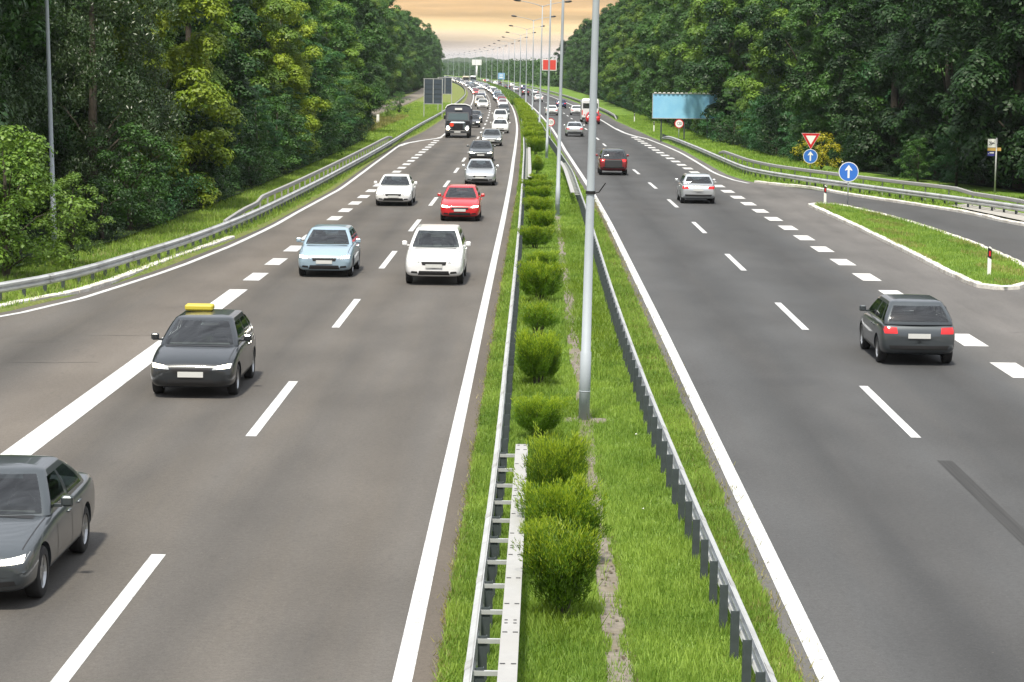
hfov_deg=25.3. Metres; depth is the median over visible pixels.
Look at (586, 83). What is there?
tree
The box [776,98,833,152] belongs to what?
bush
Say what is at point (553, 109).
sedan
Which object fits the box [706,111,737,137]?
bush
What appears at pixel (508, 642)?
box beam barrier
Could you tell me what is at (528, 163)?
box beam barrier
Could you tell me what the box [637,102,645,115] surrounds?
bush
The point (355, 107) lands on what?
bush
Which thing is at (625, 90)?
bush
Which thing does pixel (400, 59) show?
tree
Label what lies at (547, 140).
lamp post
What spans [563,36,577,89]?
tree
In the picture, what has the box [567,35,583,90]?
tree
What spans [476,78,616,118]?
guardrail
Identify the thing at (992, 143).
bus stop sign
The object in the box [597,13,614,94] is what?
tree
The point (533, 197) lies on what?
shrub
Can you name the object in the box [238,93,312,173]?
bush
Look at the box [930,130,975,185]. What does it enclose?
bush
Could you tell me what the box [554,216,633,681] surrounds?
drain channel
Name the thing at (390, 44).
tree
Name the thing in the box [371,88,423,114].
side road
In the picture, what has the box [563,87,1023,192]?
forest floor
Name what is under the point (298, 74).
tree
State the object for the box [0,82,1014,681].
road
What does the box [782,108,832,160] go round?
bush
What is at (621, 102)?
bush
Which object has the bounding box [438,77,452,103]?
direction sign
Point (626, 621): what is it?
drain gap
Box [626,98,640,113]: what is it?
bush
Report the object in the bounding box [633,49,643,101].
tree
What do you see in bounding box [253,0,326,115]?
tree
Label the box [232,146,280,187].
bush
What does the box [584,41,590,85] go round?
tree
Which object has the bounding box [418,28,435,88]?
tree
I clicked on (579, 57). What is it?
tree
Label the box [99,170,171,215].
bush
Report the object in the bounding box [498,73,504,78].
direction sign
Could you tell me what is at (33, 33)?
tree
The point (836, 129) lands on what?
bush
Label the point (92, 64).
tree
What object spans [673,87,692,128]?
bush
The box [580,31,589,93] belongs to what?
tree
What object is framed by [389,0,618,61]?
sky
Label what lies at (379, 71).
tree
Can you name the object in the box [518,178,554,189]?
shrub
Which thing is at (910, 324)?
hatchback
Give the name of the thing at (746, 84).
tree
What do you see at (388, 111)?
bush
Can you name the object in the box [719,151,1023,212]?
rail
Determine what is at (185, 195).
bush
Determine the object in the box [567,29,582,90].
tree
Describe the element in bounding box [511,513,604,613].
shrub
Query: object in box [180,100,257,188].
bush
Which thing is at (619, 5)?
tree
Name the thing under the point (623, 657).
leaf litter
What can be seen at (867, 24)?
tree
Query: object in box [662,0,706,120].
tree
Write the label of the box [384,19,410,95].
tree
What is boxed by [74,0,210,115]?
tree
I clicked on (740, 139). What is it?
bush
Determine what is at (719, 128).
bush
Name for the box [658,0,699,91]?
tree
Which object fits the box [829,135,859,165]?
bush
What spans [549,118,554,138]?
speed sign
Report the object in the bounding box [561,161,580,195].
box beam barrier
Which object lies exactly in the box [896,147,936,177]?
bush
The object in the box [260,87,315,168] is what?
tree
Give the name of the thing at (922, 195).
guardrail
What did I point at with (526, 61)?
lamp post
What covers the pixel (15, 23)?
tree
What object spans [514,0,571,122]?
lamp post
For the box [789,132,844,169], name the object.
bush
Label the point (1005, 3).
tree
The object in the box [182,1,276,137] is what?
tree
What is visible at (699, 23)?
tree
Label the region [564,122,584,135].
sedan
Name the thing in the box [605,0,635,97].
tree
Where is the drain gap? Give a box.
[603,483,637,681]
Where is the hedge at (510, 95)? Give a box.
[452,76,521,104]
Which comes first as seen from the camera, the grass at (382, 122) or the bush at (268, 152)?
the bush at (268, 152)
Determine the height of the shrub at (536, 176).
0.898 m
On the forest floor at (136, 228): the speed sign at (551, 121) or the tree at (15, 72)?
the tree at (15, 72)
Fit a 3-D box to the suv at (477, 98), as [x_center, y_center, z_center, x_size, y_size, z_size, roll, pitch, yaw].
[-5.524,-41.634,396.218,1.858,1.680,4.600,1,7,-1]
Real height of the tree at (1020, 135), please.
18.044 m
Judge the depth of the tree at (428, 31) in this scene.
625.55 m
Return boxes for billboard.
[472,60,481,77]
[542,59,556,70]
[652,92,718,141]
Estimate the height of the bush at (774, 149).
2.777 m
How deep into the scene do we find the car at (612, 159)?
146.25 m
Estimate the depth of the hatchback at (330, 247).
74.04 m
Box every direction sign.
[423,78,442,114]
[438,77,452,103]
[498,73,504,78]
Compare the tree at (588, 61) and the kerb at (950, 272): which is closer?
the kerb at (950, 272)
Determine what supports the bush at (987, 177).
on the forest floor at (987, 184)
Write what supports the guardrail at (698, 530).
on the median
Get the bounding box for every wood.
[442,56,562,86]
[442,60,558,64]
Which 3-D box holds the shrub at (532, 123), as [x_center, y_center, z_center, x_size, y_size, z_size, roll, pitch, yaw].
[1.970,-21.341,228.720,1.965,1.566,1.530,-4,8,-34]
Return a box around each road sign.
[802,133,819,168]
[839,162,858,204]
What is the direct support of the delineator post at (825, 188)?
on the traffic island
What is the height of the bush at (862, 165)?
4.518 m
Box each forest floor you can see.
[0,88,420,269]
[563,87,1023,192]
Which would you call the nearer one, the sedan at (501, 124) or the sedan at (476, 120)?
the sedan at (501, 124)
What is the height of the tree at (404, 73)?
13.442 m
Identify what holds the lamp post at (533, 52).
on the median
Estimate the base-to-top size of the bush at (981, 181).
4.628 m
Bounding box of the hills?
[442,56,509,62]
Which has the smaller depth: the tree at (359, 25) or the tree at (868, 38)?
the tree at (868, 38)
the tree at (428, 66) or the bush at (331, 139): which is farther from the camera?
the tree at (428, 66)
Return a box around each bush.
[0,125,98,277]
[0,144,53,257]
[26,172,116,265]
[50,174,148,239]
[85,122,187,229]
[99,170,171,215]
[110,156,204,222]
[115,174,177,228]
[142,169,197,212]
[156,107,243,203]
[161,164,217,209]
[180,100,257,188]
[185,155,240,202]
[185,159,239,189]
[194,155,245,195]
[222,115,271,180]
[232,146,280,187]
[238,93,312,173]
[239,138,284,174]
[243,140,293,180]
[251,101,305,169]
[289,146,310,161]
[291,134,323,165]
[299,128,327,159]
[304,89,352,156]
[316,127,340,155]
[319,119,347,149]
[322,91,367,138]
[331,121,361,149]
[334,120,360,145]
[344,123,361,143]
[351,118,375,140]
[357,118,371,134]
[374,100,398,117]
[384,92,411,112]
[597,86,606,100]
[611,78,622,102]
[614,94,625,106]
[619,78,633,107]
[626,95,634,111]
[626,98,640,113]
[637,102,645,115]
[642,78,671,122]
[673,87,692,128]
[689,78,735,136]
[696,112,738,142]
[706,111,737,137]
[710,112,749,144]
[730,126,747,144]
[735,93,771,147]
[738,95,787,149]
[741,102,789,152]
[744,125,775,151]
[753,126,791,156]
[769,130,802,156]
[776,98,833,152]
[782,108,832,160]
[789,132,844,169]
[801,135,840,163]
[825,109,875,163]
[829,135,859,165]
[839,151,878,169]
[844,110,900,170]
[873,146,914,176]
[893,137,937,181]
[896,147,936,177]
[912,145,963,178]
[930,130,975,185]
[940,115,1001,183]
[979,104,1015,185]
[996,120,1023,188]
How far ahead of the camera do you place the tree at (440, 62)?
807.80 m
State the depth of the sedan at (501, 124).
236.94 m
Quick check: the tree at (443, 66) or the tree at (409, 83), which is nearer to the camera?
the tree at (409, 83)
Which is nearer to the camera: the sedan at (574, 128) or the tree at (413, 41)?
the sedan at (574, 128)
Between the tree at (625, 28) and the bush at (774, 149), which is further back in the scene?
the tree at (625, 28)
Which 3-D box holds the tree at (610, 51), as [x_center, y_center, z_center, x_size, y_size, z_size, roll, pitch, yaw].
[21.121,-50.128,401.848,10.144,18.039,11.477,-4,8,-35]
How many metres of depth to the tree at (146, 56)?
113.58 m
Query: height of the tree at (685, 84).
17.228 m
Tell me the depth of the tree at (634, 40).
343.66 m
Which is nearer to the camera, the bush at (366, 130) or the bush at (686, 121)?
the bush at (366, 130)
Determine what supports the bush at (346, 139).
on the forest floor at (136, 228)
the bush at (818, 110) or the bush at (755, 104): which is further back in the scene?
the bush at (755, 104)
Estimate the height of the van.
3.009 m
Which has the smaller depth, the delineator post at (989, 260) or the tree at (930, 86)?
the delineator post at (989, 260)
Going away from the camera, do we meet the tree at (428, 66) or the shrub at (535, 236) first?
the shrub at (535, 236)
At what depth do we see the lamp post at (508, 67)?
586.94 m
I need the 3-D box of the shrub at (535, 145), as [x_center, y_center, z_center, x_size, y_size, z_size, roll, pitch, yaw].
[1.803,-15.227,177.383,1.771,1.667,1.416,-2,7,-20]
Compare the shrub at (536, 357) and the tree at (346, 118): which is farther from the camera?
the tree at (346, 118)
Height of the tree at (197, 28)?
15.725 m
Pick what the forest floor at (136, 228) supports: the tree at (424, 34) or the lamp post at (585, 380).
the tree at (424, 34)
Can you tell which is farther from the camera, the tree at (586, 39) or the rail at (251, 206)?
the tree at (586, 39)
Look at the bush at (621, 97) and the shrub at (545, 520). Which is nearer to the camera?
the shrub at (545, 520)
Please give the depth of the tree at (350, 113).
187.25 m
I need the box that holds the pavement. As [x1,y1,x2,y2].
[953,204,1023,220]
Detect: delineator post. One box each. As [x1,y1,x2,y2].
[824,185,826,203]
[987,247,991,274]
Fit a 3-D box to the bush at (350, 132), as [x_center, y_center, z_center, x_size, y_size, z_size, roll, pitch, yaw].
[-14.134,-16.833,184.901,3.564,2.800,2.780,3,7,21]
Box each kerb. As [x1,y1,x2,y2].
[0,236,234,306]
[754,181,1023,225]
[808,203,1023,289]
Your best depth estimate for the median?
29.08 m
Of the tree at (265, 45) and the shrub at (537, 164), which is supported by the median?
the shrub at (537, 164)
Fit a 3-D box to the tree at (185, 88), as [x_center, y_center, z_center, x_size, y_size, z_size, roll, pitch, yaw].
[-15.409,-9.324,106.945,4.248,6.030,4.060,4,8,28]
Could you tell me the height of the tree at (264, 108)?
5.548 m
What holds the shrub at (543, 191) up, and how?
on the median
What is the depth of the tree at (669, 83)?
263.70 m
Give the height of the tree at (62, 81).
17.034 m
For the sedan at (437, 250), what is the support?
on the road at (290, 510)
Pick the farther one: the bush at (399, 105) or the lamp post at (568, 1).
the bush at (399, 105)
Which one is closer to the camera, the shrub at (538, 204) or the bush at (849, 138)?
the shrub at (538, 204)
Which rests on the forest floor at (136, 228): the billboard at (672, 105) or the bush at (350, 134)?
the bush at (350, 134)
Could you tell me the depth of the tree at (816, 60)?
160.55 m
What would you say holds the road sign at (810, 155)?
on the verge at (610, 107)
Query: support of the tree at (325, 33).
on the forest floor at (136, 228)
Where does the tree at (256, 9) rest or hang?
on the forest floor at (136, 228)
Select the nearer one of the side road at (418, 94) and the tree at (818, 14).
the tree at (818, 14)
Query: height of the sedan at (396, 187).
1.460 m
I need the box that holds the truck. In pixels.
[444,104,472,137]
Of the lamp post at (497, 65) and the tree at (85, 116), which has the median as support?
the lamp post at (497, 65)
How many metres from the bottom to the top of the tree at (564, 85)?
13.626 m
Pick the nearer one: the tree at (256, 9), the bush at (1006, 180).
the bush at (1006, 180)
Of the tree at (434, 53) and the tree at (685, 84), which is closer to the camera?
the tree at (685, 84)
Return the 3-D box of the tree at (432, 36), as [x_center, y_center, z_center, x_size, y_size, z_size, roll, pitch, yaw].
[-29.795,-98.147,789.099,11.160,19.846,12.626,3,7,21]
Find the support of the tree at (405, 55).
on the forest floor at (136, 228)
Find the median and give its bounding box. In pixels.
[442,103,783,681]
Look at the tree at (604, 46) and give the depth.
412.37 m
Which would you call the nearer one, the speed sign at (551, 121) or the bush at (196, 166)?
the bush at (196, 166)
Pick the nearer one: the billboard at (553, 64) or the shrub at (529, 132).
the shrub at (529, 132)
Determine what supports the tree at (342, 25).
on the forest floor at (136, 228)
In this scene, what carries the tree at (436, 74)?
on the forest floor at (136, 228)
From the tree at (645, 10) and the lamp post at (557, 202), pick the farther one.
the tree at (645, 10)
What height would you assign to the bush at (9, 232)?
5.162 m
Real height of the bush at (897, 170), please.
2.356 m
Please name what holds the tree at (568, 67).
on the forest floor at (987, 184)
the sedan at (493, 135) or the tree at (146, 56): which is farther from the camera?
the sedan at (493, 135)
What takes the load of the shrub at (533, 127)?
on the median
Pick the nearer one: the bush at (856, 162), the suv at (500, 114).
the bush at (856, 162)
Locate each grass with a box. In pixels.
[354,101,460,140]
[358,113,408,131]
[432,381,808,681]
[484,205,677,388]
[514,119,585,207]
[611,114,1023,209]
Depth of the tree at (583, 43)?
603.99 m
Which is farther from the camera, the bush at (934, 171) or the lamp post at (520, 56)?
the lamp post at (520, 56)
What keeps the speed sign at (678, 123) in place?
on the verge at (610, 107)
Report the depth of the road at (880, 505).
46.34 m
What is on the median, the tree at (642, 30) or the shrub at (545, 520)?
the shrub at (545, 520)
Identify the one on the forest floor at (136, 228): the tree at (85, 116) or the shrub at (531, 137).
the tree at (85, 116)
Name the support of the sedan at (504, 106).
on the road at (290, 510)
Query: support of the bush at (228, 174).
on the forest floor at (136, 228)
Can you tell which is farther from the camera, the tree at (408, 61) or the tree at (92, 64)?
the tree at (408, 61)
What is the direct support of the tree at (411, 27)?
on the forest floor at (136, 228)
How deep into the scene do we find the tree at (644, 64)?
301.69 m
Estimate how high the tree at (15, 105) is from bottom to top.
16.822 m
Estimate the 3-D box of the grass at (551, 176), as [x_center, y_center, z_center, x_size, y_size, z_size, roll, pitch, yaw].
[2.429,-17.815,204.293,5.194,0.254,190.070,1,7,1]
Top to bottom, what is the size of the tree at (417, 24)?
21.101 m
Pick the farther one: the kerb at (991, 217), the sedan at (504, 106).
the sedan at (504, 106)
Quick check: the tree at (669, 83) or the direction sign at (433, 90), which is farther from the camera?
the direction sign at (433, 90)
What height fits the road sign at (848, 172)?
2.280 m
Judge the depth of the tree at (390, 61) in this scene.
395.64 m
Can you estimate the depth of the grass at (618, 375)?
61.38 m
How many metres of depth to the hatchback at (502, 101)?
387.11 m
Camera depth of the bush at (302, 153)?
146.68 m
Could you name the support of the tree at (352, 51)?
on the forest floor at (136, 228)
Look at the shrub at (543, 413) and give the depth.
41.30 m
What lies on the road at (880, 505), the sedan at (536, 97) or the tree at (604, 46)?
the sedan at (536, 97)
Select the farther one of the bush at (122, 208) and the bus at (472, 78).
the bus at (472, 78)
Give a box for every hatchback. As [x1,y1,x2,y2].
[151,303,255,393]
[296,224,360,275]
[438,184,484,220]
[472,110,483,122]
[497,99,508,105]
[531,89,538,94]
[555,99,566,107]
[584,112,600,123]
[675,173,715,202]
[859,294,954,362]
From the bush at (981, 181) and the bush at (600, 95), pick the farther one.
the bush at (600, 95)
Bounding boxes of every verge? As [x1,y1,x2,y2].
[0,83,467,312]
[445,75,1023,221]
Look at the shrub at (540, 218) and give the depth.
92.66 m
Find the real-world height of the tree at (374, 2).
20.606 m
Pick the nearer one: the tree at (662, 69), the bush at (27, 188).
the bush at (27, 188)
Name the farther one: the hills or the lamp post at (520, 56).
the hills
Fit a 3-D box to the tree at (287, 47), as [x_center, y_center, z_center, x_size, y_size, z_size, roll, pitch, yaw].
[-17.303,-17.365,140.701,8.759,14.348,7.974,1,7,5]
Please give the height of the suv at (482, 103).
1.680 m
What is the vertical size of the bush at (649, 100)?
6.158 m
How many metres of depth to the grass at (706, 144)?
161.39 m
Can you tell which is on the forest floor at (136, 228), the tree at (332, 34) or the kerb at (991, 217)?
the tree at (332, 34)
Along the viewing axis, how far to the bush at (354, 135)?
188.35 m
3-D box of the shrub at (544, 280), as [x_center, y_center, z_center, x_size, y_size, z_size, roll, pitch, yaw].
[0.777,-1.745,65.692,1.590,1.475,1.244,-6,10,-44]
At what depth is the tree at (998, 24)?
137.56 m
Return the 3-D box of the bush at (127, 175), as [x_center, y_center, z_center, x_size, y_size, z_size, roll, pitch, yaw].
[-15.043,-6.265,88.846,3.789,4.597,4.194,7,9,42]
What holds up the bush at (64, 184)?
on the verge at (458, 92)
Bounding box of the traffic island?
[815,204,1023,284]
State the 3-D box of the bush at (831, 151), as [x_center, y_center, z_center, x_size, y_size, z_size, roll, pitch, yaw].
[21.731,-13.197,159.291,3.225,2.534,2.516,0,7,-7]
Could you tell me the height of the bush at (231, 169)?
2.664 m
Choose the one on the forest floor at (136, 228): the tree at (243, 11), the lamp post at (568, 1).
the tree at (243, 11)
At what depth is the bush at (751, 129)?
182.49 m
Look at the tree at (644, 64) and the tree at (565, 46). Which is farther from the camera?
the tree at (565, 46)
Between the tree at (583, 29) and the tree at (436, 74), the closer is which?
the tree at (583, 29)
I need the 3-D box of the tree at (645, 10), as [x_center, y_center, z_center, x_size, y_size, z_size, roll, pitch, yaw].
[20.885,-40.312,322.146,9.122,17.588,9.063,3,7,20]
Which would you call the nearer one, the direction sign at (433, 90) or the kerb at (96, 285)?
the kerb at (96, 285)
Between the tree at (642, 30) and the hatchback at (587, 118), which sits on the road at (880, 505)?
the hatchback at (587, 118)
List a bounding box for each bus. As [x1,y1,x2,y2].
[462,76,468,80]
[469,76,475,80]
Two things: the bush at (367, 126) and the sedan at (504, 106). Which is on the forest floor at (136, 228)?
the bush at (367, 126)
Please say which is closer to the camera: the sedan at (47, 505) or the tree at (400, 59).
the sedan at (47, 505)
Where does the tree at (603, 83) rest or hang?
on the forest floor at (987, 184)
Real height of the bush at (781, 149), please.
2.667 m
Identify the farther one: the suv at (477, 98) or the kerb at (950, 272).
the suv at (477, 98)
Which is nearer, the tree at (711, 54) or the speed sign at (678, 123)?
the speed sign at (678, 123)
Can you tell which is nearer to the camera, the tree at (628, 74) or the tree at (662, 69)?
the tree at (662, 69)
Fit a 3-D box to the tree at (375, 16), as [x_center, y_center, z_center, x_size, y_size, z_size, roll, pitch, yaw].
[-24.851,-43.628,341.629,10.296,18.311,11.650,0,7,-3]
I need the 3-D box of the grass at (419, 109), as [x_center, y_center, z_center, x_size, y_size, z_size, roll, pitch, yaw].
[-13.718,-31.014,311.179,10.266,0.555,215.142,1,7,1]
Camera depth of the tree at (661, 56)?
271.20 m
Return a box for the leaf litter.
[568,337,626,681]
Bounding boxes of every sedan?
[0,455,94,596]
[374,174,416,205]
[462,158,498,184]
[467,140,495,160]
[472,114,481,127]
[480,128,503,145]
[490,119,510,132]
[496,104,510,113]
[533,94,543,101]
[544,105,558,114]
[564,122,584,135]
[569,105,579,114]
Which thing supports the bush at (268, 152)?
on the forest floor at (136, 228)
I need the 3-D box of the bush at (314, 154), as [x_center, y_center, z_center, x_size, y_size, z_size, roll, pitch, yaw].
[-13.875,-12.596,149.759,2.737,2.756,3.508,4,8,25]
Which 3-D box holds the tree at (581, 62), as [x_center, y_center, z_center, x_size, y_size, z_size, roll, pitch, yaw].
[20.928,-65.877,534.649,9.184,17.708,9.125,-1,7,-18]
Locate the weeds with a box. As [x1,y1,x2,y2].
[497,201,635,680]
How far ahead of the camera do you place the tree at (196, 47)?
102.90 m
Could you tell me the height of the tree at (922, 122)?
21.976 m
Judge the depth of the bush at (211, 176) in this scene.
107.63 m
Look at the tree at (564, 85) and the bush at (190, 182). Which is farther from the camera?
the tree at (564, 85)
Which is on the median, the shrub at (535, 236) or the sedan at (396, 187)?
the shrub at (535, 236)
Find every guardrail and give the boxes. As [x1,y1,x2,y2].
[0,81,465,300]
[463,121,525,681]
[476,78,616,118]
[534,112,776,681]
[662,134,1023,213]
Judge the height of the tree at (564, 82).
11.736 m
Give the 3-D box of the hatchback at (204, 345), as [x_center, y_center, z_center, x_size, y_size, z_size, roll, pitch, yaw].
[-6.521,0.132,48.380,2.110,1.630,4.150,1,7,1]
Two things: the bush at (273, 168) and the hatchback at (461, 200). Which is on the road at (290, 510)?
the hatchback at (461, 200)
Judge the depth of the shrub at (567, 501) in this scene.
30.90 m
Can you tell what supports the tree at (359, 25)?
on the forest floor at (136, 228)
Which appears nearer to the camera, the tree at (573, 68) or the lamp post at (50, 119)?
the lamp post at (50, 119)
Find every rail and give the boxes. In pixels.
[223,136,392,222]
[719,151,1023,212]
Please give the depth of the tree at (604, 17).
446.80 m
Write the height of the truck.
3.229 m
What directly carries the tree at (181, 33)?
on the forest floor at (136, 228)
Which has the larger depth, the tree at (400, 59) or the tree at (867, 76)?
the tree at (400, 59)
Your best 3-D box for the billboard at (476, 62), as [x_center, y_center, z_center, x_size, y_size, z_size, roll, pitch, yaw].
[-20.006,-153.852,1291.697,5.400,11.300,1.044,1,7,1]
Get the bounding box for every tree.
[0,0,32,180]
[0,0,54,202]
[0,0,78,203]
[0,0,82,223]
[1,0,158,211]
[1,0,190,224]
[5,3,146,182]
[53,0,184,158]
[55,2,199,85]
[71,0,247,208]
[72,0,243,154]
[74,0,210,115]
[142,80,221,201]
[147,0,265,181]
[182,0,303,148]
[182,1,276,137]
[182,3,215,92]
[201,1,270,75]
[234,84,287,173]
[243,0,333,156]
[244,0,291,56]
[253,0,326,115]
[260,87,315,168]
[269,13,306,66]
[274,0,357,133]
[283,42,359,151]
[286,4,344,88]
[300,0,373,125]
[314,0,350,93]
[321,59,360,137]
[322,0,387,128]
[331,1,389,107]
[336,2,372,98]
[339,59,354,115]
[366,0,378,85]
[370,0,383,87]
[372,0,400,96]
[373,59,387,77]
[376,14,396,85]
[378,0,404,88]
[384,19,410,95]
[385,0,415,97]
[388,14,408,95]
[391,65,410,95]
[397,10,425,93]
[398,21,417,87]
[401,10,425,83]
[405,39,419,90]
[407,12,429,89]
[411,19,429,89]
[415,17,438,89]
[417,43,431,89]
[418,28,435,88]
[420,29,437,77]
[429,31,445,71]
[429,34,441,78]
[431,34,444,77]
[432,41,440,78]
[553,40,569,79]
[559,52,566,87]
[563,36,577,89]
[563,60,571,87]
[564,37,581,87]
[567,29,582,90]
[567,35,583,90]
[568,18,591,88]
[571,29,590,90]
[577,41,589,93]
[578,38,590,91]
[580,30,591,88]
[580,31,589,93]
[582,7,614,92]
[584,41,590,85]
[597,4,616,100]
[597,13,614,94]
[598,1,631,94]
[598,5,631,101]
[599,28,608,98]
[600,0,624,67]
[603,0,638,95]
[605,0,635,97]
[616,0,649,93]
[616,1,651,99]
[622,1,655,102]
[631,0,676,115]
[632,0,656,109]
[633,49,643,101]
[637,6,673,89]
[640,1,683,104]
[646,0,698,122]
[658,0,694,92]
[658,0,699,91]
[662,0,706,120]
[667,0,742,93]
[671,0,776,134]
[680,0,790,126]
[687,39,745,134]
[720,70,759,138]
[722,0,820,146]
[744,0,861,150]
[759,0,869,107]
[780,0,892,163]
[806,0,946,148]
[812,6,878,97]
[824,0,943,170]
[826,12,898,151]
[852,0,972,163]
[866,0,1013,178]
[890,0,1009,151]
[921,0,1023,188]
[990,17,1015,130]
[1002,0,1023,83]
[1011,100,1023,182]
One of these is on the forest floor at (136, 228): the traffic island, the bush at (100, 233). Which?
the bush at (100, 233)
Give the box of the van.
[580,98,598,121]
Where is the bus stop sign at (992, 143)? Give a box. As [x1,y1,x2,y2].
[987,138,1000,192]
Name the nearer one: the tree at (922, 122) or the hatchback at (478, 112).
the tree at (922, 122)
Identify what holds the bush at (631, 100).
on the forest floor at (987, 184)
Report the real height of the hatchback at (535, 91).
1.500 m
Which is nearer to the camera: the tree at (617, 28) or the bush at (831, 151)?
the bush at (831, 151)
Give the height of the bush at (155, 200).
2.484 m
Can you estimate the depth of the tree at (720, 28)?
211.84 m
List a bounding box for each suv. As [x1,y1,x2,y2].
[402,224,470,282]
[475,97,484,106]
[476,99,489,108]
[492,109,508,120]
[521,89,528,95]
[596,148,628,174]
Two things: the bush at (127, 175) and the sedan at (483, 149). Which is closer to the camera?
the bush at (127, 175)
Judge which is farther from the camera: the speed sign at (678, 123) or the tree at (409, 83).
the tree at (409, 83)
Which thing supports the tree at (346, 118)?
on the forest floor at (136, 228)
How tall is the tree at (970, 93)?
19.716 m
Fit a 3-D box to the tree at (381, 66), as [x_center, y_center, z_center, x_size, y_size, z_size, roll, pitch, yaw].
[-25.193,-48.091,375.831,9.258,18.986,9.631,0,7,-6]
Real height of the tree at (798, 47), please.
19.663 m
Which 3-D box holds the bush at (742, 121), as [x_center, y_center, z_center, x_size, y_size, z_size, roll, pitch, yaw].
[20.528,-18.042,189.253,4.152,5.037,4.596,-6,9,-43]
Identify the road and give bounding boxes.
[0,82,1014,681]
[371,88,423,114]
[476,79,1023,681]
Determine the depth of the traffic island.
85.50 m
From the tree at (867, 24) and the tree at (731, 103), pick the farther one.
the tree at (731, 103)
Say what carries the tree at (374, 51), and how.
on the forest floor at (136, 228)
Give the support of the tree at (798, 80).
on the forest floor at (987, 184)
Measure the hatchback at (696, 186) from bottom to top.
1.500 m
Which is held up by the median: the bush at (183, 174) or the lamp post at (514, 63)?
the lamp post at (514, 63)
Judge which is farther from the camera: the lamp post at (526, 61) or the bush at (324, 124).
the lamp post at (526, 61)
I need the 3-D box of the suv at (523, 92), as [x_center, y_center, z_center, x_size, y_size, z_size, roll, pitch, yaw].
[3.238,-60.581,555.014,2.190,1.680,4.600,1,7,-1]
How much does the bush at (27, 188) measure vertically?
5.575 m
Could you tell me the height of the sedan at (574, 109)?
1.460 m
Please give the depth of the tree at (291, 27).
168.72 m
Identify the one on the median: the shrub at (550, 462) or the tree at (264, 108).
the shrub at (550, 462)
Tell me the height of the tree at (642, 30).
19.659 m
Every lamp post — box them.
[45,0,56,244]
[488,45,506,84]
[497,40,519,88]
[502,36,527,91]
[506,32,535,95]
[509,25,544,101]
[511,15,555,109]
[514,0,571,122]
[545,0,551,157]
[555,0,563,215]
[564,0,605,423]
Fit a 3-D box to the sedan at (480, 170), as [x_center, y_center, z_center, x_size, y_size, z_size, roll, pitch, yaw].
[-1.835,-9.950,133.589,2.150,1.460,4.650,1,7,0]
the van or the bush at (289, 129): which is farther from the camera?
the van
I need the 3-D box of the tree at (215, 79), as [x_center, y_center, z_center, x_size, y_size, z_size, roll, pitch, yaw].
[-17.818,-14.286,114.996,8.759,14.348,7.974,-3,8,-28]
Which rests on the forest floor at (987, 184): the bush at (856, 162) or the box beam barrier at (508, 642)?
the bush at (856, 162)
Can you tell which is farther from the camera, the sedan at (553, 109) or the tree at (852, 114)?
the sedan at (553, 109)
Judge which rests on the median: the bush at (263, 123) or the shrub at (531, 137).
the shrub at (531, 137)
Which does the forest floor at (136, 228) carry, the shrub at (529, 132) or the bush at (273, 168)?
the bush at (273, 168)
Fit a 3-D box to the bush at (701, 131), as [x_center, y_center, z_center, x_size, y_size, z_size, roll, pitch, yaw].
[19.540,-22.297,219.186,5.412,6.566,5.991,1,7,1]
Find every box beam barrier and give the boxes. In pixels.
[471,444,527,681]
[523,144,530,178]
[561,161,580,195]
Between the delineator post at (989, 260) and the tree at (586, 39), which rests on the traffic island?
the delineator post at (989, 260)
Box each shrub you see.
[505,465,612,544]
[511,391,573,437]
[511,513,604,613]
[514,255,566,301]
[514,327,563,382]
[515,223,555,248]
[517,512,558,573]
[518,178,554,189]
[519,294,563,337]
[521,196,553,212]
[521,421,592,497]
[522,122,540,128]
[522,124,544,129]
[522,129,545,139]
[522,184,552,198]
[522,195,551,203]
[524,207,556,229]
[524,249,560,265]
[525,136,545,153]
[527,134,544,141]
[527,173,547,180]
[531,154,543,173]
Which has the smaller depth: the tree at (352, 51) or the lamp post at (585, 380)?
the lamp post at (585, 380)
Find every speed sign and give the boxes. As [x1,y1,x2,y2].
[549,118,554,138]
[674,119,683,138]
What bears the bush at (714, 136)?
on the forest floor at (987, 184)

